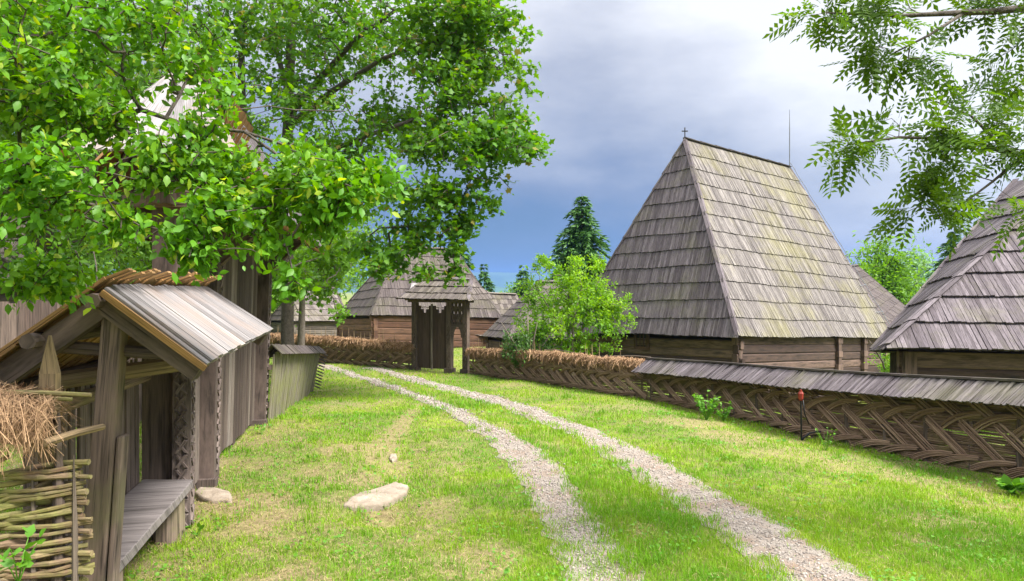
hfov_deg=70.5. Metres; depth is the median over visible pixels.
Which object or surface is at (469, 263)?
spruce tree
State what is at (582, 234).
spruce tree
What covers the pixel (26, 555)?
weed
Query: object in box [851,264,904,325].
log house
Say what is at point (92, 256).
leafy tree
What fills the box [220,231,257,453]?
plank door
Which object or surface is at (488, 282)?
spruce tree
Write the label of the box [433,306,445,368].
door
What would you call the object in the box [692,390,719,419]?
weed
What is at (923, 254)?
leafy tree
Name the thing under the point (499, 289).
hills
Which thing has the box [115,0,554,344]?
maple tree
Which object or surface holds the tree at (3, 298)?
on the ground at (246, 523)
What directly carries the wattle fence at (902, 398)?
on the ground at (246, 523)
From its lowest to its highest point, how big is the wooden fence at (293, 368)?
1.559 m
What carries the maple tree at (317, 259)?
on the ground at (246, 523)
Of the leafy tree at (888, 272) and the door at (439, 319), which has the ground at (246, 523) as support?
the leafy tree at (888, 272)
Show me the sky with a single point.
(623, 80)
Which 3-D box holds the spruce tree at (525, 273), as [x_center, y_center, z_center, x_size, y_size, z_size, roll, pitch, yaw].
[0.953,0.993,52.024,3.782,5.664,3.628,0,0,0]
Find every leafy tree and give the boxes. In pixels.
[0,0,355,302]
[54,222,151,301]
[85,34,311,326]
[88,250,151,279]
[271,252,365,314]
[301,181,446,298]
[499,278,531,293]
[845,226,944,305]
[890,239,939,299]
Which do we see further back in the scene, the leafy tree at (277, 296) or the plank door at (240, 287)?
the leafy tree at (277, 296)
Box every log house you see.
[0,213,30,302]
[336,247,500,347]
[482,280,576,351]
[566,110,888,408]
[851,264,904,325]
[869,178,1023,430]
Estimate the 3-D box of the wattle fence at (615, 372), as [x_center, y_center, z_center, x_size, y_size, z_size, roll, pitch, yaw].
[0.877,1.955,19.184,0.723,1.442,7.638,0,0,-34]
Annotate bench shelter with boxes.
[0,268,272,580]
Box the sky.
[14,0,1023,273]
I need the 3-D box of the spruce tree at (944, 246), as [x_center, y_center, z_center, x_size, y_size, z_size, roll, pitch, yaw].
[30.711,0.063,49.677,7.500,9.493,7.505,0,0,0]
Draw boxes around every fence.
[0,295,141,427]
[0,335,105,580]
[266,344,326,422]
[269,328,415,368]
[464,339,650,399]
[631,357,1023,478]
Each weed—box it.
[0,524,45,580]
[185,522,203,537]
[255,424,265,434]
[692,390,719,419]
[715,400,732,419]
[815,427,836,450]
[995,474,1023,495]
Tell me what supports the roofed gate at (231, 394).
on the ground at (246, 523)
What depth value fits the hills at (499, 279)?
3459.57 m
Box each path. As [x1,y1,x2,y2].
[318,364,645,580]
[362,367,875,580]
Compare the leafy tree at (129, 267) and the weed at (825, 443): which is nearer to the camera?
the weed at (825, 443)
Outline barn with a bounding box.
[270,287,343,336]
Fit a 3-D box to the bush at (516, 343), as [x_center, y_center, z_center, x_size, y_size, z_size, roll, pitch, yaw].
[0.495,1.670,20.393,1.736,1.952,1.736,0,0,0]
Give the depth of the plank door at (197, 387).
8.08 m
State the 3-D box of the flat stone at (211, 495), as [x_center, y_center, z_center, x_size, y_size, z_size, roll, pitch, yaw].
[-3.171,2.229,7.724,0.824,0.170,0.299,0,0,38]
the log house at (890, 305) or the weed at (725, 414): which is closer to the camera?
the weed at (725, 414)
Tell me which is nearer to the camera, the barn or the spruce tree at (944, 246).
the barn
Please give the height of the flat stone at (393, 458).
0.169 m
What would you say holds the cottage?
on the ground at (246, 523)
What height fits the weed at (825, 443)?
0.376 m
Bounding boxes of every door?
[189,225,199,483]
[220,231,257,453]
[418,306,430,367]
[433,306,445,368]
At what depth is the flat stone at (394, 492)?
7.58 m
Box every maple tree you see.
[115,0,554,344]
[271,212,365,344]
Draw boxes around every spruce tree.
[460,244,481,281]
[477,264,496,291]
[513,265,530,297]
[545,196,612,303]
[925,224,962,279]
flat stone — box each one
[194,487,232,503]
[343,482,408,512]
[389,453,396,462]
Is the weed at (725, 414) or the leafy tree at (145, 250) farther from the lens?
the leafy tree at (145, 250)
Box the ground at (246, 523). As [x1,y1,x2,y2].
[0,293,1023,580]
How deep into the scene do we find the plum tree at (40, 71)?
3.60 m
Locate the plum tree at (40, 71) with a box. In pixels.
[0,0,412,315]
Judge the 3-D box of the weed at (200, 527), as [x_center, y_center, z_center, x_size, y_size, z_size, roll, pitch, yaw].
[-2.816,2.142,6.448,0.101,0.176,0.191,0,0,42]
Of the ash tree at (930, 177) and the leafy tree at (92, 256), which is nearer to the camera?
the ash tree at (930, 177)
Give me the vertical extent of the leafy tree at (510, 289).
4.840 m
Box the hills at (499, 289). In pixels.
[337,282,920,292]
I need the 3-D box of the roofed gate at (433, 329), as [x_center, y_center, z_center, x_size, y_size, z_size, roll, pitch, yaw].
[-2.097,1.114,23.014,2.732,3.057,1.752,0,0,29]
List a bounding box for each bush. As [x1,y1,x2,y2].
[499,315,559,376]
[511,250,638,370]
[864,340,889,372]
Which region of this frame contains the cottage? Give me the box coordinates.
[489,292,518,315]
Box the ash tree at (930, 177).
[762,0,1023,262]
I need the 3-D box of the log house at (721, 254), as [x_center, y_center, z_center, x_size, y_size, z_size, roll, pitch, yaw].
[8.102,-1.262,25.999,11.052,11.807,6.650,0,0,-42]
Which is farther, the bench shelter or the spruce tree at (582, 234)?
the spruce tree at (582, 234)
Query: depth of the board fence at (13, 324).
11.08 m
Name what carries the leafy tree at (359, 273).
on the ground at (246, 523)
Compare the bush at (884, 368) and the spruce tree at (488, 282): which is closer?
the bush at (884, 368)
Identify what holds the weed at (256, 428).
on the ground at (246, 523)
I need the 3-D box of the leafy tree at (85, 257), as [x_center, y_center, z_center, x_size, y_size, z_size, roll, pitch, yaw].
[-12.373,-1.186,20.115,6.654,7.630,7.849,0,0,33]
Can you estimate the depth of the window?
22.78 m
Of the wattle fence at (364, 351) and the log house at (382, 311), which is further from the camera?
the log house at (382, 311)
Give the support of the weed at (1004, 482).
on the ground at (246, 523)
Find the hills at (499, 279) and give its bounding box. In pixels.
[107,272,551,286]
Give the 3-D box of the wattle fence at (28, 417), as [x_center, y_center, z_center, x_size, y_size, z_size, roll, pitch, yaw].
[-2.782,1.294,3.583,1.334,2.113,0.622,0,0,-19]
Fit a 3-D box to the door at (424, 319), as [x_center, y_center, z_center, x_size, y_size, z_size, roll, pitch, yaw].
[-2.759,1.472,23.094,0.521,1.981,0.090,0,0,27]
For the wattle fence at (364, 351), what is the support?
on the ground at (246, 523)
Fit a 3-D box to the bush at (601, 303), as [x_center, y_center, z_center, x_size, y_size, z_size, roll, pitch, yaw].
[1.756,0.739,20.977,3.406,3.882,2.917,0,0,-25]
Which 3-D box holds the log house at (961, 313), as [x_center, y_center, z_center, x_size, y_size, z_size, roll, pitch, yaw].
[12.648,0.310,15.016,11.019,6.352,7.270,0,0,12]
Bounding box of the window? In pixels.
[634,333,649,349]
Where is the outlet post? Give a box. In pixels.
[798,390,820,440]
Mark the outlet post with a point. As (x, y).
(800, 395)
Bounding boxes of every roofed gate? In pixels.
[45,48,324,489]
[395,278,496,373]

